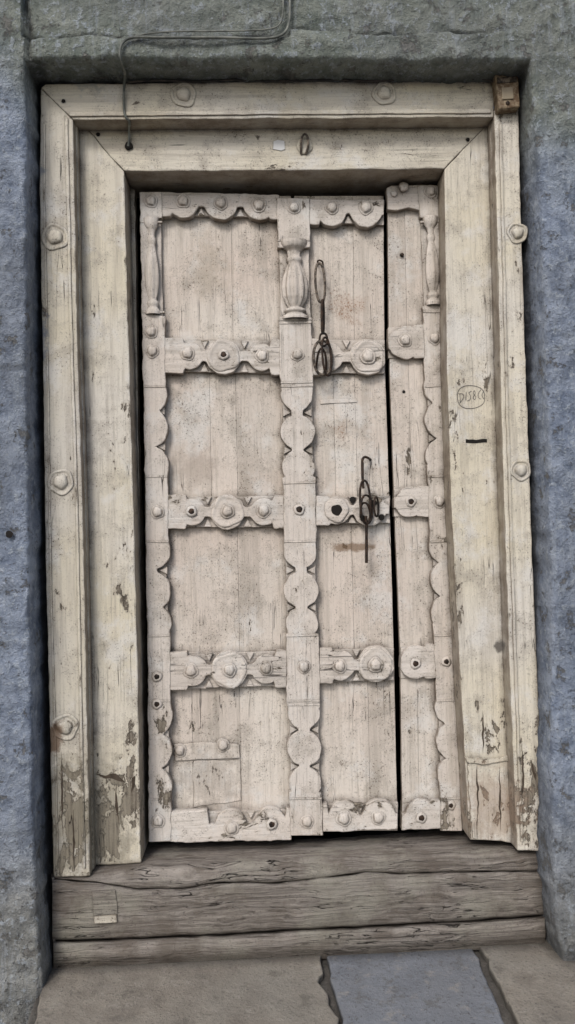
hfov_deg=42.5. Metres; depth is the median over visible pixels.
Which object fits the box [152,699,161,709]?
nail hole
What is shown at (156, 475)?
fillet
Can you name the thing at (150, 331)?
nail boss
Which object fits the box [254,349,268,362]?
nail boss
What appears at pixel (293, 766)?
dart
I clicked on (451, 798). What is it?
fillet
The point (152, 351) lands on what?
nail boss
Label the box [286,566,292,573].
dart
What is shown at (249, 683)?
dart
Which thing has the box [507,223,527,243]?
carriage bolt
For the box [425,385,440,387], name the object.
fillet
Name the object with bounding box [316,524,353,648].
panel plank
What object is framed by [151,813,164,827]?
nail boss
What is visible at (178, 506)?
rail
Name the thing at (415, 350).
rail
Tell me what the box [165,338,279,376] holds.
rail
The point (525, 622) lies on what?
jamb
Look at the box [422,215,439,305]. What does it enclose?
baluster
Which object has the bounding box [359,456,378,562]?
iron door chain
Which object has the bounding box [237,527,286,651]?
panel plank
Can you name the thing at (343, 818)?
nail boss
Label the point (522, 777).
rot split
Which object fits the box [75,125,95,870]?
cove moulding
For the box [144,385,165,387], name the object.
fillet
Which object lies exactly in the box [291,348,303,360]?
nail boss
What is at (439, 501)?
nail boss
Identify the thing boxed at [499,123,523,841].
bead
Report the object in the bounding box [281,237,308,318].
baluster
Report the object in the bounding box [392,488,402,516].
rail backing
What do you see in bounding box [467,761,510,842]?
repair patch
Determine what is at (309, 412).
dart
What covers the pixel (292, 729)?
dart
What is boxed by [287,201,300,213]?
nail boss
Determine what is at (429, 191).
nail boss
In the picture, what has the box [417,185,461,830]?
stile
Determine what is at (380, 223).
rail backing
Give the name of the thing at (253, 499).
rail backing
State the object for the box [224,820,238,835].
nail boss
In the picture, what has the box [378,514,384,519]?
broken hole
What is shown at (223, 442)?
panel plank
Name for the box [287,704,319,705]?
fillet
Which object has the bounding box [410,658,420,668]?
nail hole
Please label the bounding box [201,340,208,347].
dart
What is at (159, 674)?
nail hole
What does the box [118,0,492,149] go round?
electric cable
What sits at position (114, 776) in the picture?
rot split
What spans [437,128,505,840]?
jamb
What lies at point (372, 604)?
panel plank
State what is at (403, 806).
rail backing
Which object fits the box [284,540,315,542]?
fillet
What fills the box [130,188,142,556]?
rebate stop
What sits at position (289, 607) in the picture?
dart
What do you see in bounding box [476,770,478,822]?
rot split
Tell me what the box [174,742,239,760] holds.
repair batten
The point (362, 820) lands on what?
rail
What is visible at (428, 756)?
panel plank
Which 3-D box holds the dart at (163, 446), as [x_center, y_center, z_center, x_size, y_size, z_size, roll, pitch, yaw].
[-0.424,-0.220,2.492,0.026,0.026,0.010,-1,-2,-3]
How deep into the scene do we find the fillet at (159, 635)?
2.45 m
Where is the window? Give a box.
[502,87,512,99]
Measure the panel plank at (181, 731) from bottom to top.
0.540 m
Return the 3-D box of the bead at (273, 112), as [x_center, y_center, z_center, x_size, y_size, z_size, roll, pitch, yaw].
[-0.016,-1.281,2.381,1.358,0.027,0.020,-1,-2,-3]
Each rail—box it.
[162,192,278,223]
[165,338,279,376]
[168,494,283,529]
[170,649,286,689]
[170,805,291,842]
[309,199,383,230]
[312,338,384,376]
[315,493,389,525]
[319,645,393,683]
[322,797,397,831]
[385,185,418,212]
[386,324,423,360]
[392,486,428,516]
[398,643,435,678]
[399,798,439,829]
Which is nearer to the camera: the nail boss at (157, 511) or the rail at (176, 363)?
the nail boss at (157, 511)
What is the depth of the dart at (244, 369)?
2.51 m
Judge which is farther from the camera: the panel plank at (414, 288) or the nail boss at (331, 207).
the panel plank at (414, 288)
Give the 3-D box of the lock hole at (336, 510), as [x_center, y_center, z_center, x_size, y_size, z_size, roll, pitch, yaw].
[0.166,-0.006,2.494,0.037,0.037,0.001,-1,-2,-3]
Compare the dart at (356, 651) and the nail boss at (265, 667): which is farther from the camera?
the dart at (356, 651)
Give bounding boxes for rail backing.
[184,340,269,373]
[187,496,273,527]
[188,651,274,688]
[194,197,279,218]
[208,808,285,821]
[323,340,384,374]
[327,801,397,812]
[330,496,389,523]
[333,647,393,681]
[342,215,383,226]
[386,326,412,359]
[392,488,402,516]
[399,646,423,677]
[400,802,408,811]
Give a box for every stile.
[139,192,173,841]
[276,198,322,834]
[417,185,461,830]
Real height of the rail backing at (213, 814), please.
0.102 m
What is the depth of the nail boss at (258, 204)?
2.52 m
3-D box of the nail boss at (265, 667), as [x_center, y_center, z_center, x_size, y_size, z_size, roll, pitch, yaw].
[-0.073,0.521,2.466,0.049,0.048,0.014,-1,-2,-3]
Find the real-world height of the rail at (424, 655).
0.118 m
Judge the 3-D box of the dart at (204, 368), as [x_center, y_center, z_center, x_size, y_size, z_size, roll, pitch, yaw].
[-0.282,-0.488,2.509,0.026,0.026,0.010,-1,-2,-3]
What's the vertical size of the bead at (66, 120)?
2.356 m
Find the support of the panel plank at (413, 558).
attached to the rail at (424, 655)
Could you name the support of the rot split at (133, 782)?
attached to the jamb at (119, 664)
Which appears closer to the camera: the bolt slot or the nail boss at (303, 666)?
the bolt slot
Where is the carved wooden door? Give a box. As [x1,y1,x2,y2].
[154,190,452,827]
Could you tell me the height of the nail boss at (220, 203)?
0.050 m
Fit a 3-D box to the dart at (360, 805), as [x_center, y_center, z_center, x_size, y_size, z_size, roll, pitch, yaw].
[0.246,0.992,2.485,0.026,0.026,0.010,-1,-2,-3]
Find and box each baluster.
[144,216,160,313]
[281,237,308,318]
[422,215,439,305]
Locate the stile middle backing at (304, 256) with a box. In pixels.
[279,249,319,835]
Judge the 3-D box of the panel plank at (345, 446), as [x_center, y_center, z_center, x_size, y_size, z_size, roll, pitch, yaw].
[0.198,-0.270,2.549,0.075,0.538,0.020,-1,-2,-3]
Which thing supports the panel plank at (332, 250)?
attached to the rail at (340, 357)
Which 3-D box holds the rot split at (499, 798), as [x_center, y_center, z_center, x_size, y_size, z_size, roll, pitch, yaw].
[0.687,0.928,2.394,0.009,0.204,0.004,-1,-2,-3]
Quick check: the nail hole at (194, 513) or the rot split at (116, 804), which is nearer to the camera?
the rot split at (116, 804)
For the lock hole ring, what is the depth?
2.49 m
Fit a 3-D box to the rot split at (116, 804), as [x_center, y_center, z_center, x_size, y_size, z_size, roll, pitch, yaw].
[-0.541,0.927,2.345,0.011,0.128,0.004,-1,-2,-3]
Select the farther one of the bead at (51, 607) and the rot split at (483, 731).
the rot split at (483, 731)
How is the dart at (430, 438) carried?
attached to the stile at (447, 767)
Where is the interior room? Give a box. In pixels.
[137,197,400,774]
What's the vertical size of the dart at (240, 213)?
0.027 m
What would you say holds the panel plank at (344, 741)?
attached to the stile at (300, 585)
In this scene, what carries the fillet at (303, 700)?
attached to the stile at (300, 585)
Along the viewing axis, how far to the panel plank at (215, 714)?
2.49 m
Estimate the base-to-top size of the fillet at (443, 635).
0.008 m
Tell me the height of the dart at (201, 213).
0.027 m
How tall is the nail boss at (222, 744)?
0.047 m
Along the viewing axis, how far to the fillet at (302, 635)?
2.48 m
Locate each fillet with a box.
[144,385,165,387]
[145,475,167,476]
[146,540,168,542]
[148,634,169,636]
[149,798,170,799]
[279,318,311,320]
[279,321,311,323]
[281,381,312,383]
[281,385,312,386]
[283,481,314,483]
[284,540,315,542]
[286,634,318,636]
[287,700,319,701]
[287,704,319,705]
[289,797,321,799]
[423,311,439,312]
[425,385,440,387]
[428,475,442,476]
[430,540,446,542]
[434,634,451,636]
[436,699,454,701]
[439,797,459,799]
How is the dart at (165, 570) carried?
attached to the stile at (158, 597)
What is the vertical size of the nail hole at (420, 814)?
0.038 m
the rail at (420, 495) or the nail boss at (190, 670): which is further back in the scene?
the rail at (420, 495)
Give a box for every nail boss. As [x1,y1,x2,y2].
[144,194,157,207]
[144,325,156,337]
[145,345,158,358]
[151,505,164,518]
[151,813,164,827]
[173,743,185,756]
[176,193,189,207]
[180,345,194,360]
[183,663,198,677]
[213,196,227,210]
[216,738,229,751]
[220,504,234,518]
[222,663,236,677]
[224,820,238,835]
[251,197,266,212]
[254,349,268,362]
[256,504,270,518]
[258,661,272,674]
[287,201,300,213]
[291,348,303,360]
[297,660,310,673]
[300,814,313,828]
[324,201,338,214]
[332,659,346,673]
[336,810,350,826]
[359,200,372,214]
[360,348,374,363]
[368,656,382,671]
[371,811,385,824]
[398,333,411,346]
[423,185,436,197]
[428,332,439,344]
[433,495,444,507]
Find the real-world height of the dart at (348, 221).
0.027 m
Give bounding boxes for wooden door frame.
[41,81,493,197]
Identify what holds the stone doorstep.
on the street ground
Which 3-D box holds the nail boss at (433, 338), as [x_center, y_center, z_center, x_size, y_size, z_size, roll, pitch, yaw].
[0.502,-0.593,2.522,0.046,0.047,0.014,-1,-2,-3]
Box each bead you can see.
[43,124,58,867]
[64,115,85,868]
[69,109,490,117]
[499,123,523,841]
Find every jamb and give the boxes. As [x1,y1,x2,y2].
[39,89,92,876]
[79,131,148,864]
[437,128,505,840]
[490,110,538,850]
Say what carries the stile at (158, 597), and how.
attached to the stile left backing at (158, 235)
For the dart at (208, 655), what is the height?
0.026 m
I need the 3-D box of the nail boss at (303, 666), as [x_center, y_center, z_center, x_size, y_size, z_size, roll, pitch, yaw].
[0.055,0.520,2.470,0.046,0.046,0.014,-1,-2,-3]
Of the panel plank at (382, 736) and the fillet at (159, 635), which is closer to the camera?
the fillet at (159, 635)
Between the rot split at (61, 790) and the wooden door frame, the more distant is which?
the wooden door frame
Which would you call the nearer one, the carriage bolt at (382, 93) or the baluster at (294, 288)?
the carriage bolt at (382, 93)
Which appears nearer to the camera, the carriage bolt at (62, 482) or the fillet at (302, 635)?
the carriage bolt at (62, 482)
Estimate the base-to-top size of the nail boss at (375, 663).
0.052 m
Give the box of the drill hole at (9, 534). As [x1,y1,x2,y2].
[6,531,12,537]
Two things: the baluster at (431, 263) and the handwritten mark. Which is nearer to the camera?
the handwritten mark
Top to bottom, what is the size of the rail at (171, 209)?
0.099 m
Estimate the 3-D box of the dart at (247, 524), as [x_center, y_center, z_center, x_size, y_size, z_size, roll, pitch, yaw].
[-0.135,0.037,2.499,0.026,0.027,0.010,-1,-2,-3]
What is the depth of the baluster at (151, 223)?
2.49 m
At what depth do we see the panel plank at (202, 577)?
2.50 m
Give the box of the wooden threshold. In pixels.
[51,830,545,968]
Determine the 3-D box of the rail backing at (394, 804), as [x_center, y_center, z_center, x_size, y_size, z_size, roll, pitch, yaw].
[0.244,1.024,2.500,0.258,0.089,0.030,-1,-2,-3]
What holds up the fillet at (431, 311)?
attached to the stile at (447, 767)
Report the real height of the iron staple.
0.066 m
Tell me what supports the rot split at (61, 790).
attached to the jamb at (64, 570)
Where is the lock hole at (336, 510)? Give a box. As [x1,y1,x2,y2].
[331,505,341,515]
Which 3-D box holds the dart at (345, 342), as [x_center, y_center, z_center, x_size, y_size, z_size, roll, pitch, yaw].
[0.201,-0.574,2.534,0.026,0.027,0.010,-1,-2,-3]
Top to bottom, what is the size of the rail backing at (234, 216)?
0.090 m
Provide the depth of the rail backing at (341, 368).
2.54 m
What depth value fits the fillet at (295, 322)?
2.51 m
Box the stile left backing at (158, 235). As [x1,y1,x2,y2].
[144,220,169,841]
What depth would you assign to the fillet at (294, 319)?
2.51 m
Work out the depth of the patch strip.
2.54 m
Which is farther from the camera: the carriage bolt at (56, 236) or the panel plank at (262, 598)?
the panel plank at (262, 598)
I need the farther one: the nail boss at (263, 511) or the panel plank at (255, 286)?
the panel plank at (255, 286)
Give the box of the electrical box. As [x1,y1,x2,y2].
[492,75,519,114]
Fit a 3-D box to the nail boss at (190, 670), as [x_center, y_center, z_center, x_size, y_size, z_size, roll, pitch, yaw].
[-0.321,0.527,2.454,0.052,0.051,0.014,-1,-2,-3]
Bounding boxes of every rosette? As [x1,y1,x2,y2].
[207,339,239,371]
[211,495,243,527]
[212,652,246,688]
[351,339,382,371]
[359,646,391,679]
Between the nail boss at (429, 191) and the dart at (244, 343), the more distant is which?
the nail boss at (429, 191)
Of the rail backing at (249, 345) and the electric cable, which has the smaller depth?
the electric cable
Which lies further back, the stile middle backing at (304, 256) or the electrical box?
the stile middle backing at (304, 256)
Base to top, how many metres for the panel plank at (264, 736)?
0.547 m
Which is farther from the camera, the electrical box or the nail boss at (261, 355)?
the nail boss at (261, 355)
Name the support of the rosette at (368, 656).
attached to the rail at (328, 656)
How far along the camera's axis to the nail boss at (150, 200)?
2.50 m
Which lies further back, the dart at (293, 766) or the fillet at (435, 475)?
the fillet at (435, 475)
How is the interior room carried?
on the street ground
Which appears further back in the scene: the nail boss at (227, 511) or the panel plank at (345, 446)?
the panel plank at (345, 446)
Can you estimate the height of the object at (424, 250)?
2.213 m
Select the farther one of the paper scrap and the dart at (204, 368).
the dart at (204, 368)
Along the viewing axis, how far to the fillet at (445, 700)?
2.49 m
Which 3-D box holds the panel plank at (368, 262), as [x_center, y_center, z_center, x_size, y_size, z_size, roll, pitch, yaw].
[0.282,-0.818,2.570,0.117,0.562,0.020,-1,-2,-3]
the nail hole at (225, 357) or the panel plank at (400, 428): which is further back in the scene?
the panel plank at (400, 428)
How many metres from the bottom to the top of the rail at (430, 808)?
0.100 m
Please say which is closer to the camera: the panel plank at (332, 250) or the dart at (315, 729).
the dart at (315, 729)
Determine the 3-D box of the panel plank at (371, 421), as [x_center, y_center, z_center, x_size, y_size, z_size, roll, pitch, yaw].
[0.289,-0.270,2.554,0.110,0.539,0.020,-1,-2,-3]
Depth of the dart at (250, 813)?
2.46 m
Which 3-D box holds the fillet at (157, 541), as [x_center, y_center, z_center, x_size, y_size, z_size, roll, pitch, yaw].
[-0.434,0.098,2.469,0.075,0.011,0.010,-1,-2,-3]
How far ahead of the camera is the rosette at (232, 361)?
2.50 m
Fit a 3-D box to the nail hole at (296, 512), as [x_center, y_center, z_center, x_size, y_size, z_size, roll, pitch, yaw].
[0.039,-0.008,2.490,0.040,0.040,0.006,-1,-2,-3]
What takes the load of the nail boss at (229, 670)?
attached to the rail at (180, 660)
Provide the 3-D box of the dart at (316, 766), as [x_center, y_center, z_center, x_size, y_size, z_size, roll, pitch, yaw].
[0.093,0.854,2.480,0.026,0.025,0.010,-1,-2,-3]
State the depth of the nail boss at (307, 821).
2.46 m
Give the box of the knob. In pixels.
[399,181,408,192]
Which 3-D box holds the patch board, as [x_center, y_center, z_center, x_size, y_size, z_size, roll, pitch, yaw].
[-0.237,0.909,2.484,0.161,0.156,0.010,-1,-2,-3]
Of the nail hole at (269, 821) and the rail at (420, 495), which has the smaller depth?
the nail hole at (269, 821)
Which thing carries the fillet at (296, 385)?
attached to the stile at (300, 585)
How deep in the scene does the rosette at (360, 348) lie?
2.52 m
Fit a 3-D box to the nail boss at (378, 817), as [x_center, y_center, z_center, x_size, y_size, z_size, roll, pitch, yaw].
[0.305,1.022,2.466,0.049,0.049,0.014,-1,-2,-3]
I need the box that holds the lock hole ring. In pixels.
[324,498,348,522]
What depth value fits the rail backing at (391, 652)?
2.50 m
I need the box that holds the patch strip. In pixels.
[320,398,356,403]
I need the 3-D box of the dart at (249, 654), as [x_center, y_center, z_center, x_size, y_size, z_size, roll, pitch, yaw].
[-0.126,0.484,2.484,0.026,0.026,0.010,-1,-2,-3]
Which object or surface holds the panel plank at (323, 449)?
attached to the stile at (300, 585)
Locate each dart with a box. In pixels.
[158,443,165,450]
[160,567,167,573]
[198,208,204,216]
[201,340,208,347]
[201,364,207,371]
[204,497,210,503]
[204,520,211,526]
[205,653,212,660]
[205,680,212,687]
[237,209,243,217]
[241,341,247,348]
[241,364,247,372]
[244,519,251,526]
[246,652,253,658]
[246,679,253,685]
[247,811,254,818]
[283,409,289,416]
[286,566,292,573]
[287,603,294,610]
[290,726,296,732]
[290,763,297,769]
[304,409,311,416]
[308,566,314,573]
[308,603,315,610]
[311,726,318,732]
[311,762,318,769]
[342,340,349,347]
[344,216,351,223]
[348,516,355,522]
[352,649,359,656]
[352,673,359,680]
[357,803,363,810]
[428,435,434,441]
[438,719,443,726]
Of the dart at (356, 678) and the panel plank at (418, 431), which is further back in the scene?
the panel plank at (418, 431)
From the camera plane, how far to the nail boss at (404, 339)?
2.52 m
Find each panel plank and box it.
[162,217,232,339]
[165,373,211,495]
[167,527,239,652]
[169,689,193,807]
[192,687,241,809]
[209,373,237,496]
[231,196,290,340]
[235,374,282,496]
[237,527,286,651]
[239,686,289,809]
[294,196,353,339]
[312,374,335,496]
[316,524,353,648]
[319,681,370,830]
[333,374,357,496]
[351,513,393,648]
[353,196,383,339]
[354,373,388,496]
[368,680,396,830]
[387,211,406,326]
[389,358,411,489]
[394,516,432,654]
[400,678,418,802]
[405,210,422,325]
[408,359,427,486]
[417,678,438,799]
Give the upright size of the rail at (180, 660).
0.132 m
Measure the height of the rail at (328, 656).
0.120 m
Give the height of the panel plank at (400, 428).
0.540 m
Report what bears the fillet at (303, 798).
attached to the stile at (300, 585)
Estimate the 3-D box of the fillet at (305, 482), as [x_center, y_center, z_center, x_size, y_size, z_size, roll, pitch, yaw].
[0.039,-0.098,2.497,0.111,0.008,0.010,-1,-2,-3]
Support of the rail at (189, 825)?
attached to the stile at (300, 585)
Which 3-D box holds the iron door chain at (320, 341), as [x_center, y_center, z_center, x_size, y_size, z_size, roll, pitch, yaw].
[0.120,-0.658,2.509,0.059,0.408,0.077,-2,-2,29]
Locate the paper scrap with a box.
[273,140,284,150]
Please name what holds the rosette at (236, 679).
attached to the rail at (180, 660)
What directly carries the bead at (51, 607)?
attached to the jamb at (64, 570)
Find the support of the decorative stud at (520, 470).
attached to the jamb at (525, 622)
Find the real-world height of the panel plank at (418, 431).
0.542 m
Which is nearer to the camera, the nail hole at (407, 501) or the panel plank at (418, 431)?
the nail hole at (407, 501)
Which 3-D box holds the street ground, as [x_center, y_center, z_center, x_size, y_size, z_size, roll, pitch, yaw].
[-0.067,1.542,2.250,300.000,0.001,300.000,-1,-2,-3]
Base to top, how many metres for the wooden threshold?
0.304 m
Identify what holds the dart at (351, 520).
attached to the rail at (322, 519)
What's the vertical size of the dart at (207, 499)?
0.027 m
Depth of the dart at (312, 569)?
2.50 m
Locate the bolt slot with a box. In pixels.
[466,439,486,442]
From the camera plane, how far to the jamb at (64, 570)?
2.31 m
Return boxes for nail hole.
[152,671,161,681]
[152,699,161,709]
[186,506,196,516]
[218,349,228,359]
[266,818,276,829]
[293,504,304,514]
[406,496,416,506]
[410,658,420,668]
[416,812,426,822]
[441,656,450,666]
[446,800,455,809]
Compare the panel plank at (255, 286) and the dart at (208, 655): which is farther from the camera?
the panel plank at (255, 286)
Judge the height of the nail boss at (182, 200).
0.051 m
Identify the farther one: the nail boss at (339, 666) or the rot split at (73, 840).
the nail boss at (339, 666)
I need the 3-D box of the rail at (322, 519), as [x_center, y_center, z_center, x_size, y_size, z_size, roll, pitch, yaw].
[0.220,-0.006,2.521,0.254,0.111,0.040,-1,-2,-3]
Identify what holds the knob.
attached to the rail at (404, 201)
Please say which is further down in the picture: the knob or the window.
the knob
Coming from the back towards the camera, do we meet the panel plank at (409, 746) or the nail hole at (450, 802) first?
the panel plank at (409, 746)
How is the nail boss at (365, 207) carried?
attached to the rail at (319, 214)
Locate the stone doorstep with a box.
[27,939,574,1023]
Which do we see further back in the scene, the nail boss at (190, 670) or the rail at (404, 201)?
the rail at (404, 201)
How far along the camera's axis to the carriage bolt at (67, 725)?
2.28 m
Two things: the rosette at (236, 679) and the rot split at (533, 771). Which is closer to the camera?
the rot split at (533, 771)
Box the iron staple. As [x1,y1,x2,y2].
[297,133,311,154]
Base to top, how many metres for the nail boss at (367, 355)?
0.054 m
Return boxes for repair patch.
[464,755,507,764]
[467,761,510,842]
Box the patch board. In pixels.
[193,760,240,806]
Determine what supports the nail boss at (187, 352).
attached to the rail at (176, 363)
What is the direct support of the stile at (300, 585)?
on the wooden threshold
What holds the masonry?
on the street ground
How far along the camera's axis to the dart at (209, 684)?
2.47 m
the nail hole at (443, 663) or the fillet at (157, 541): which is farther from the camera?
the nail hole at (443, 663)
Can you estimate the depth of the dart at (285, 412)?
2.51 m
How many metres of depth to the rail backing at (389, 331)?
2.54 m
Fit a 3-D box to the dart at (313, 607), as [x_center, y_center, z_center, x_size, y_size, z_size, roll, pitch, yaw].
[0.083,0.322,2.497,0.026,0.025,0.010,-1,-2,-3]
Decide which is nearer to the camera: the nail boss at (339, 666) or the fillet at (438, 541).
the nail boss at (339, 666)
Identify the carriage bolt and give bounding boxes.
[41,223,67,250]
[47,469,73,495]
[51,713,78,740]
[170,82,195,106]
[371,81,395,104]
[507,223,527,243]
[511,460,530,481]
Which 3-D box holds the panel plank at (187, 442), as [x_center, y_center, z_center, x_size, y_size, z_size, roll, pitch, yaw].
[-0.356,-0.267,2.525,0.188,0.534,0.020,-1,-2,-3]
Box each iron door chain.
[312,259,332,376]
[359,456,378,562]
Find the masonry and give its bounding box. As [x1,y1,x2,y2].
[0,0,574,1023]
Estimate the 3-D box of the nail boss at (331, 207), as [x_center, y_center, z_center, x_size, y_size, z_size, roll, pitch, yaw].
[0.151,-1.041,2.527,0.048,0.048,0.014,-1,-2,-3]
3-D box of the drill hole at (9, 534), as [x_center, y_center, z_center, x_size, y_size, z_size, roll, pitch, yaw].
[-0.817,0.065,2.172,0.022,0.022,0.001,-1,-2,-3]
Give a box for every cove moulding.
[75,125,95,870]
[487,123,502,586]
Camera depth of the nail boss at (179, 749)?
2.47 m
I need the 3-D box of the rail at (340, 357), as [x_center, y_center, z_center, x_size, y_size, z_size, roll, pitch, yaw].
[0.205,-0.529,2.537,0.256,0.129,0.040,-1,-2,-3]
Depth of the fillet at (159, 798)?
2.44 m
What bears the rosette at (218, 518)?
attached to the rail at (178, 506)
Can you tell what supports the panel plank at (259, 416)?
attached to the rail at (178, 506)
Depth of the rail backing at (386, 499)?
2.52 m
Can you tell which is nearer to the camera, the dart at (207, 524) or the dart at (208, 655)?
the dart at (208, 655)
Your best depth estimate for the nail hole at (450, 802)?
2.47 m
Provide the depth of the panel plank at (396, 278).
2.55 m
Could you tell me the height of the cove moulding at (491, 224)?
2.376 m
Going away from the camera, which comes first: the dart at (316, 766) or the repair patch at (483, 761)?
the repair patch at (483, 761)
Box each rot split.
[61,753,62,827]
[73,813,74,867]
[97,773,124,781]
[115,786,118,822]
[131,776,134,792]
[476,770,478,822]
[482,718,483,746]
[499,771,500,828]
[522,751,523,810]
[531,762,535,779]
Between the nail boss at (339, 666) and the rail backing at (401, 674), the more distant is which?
the rail backing at (401, 674)
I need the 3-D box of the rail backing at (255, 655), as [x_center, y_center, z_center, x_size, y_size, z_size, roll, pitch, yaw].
[-0.200,0.531,2.497,0.400,0.123,0.030,-1,-2,-3]
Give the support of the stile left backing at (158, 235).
on the wooden threshold
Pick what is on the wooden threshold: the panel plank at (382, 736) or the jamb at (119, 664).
the jamb at (119, 664)
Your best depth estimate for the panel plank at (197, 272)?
2.53 m
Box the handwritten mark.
[457,385,484,408]
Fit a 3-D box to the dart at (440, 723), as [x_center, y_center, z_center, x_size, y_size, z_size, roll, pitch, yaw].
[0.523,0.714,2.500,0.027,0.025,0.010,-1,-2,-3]
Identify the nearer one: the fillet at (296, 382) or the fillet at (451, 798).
the fillet at (451, 798)
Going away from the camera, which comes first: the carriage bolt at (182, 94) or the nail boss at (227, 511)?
the carriage bolt at (182, 94)
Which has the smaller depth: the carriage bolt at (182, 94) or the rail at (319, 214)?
the carriage bolt at (182, 94)

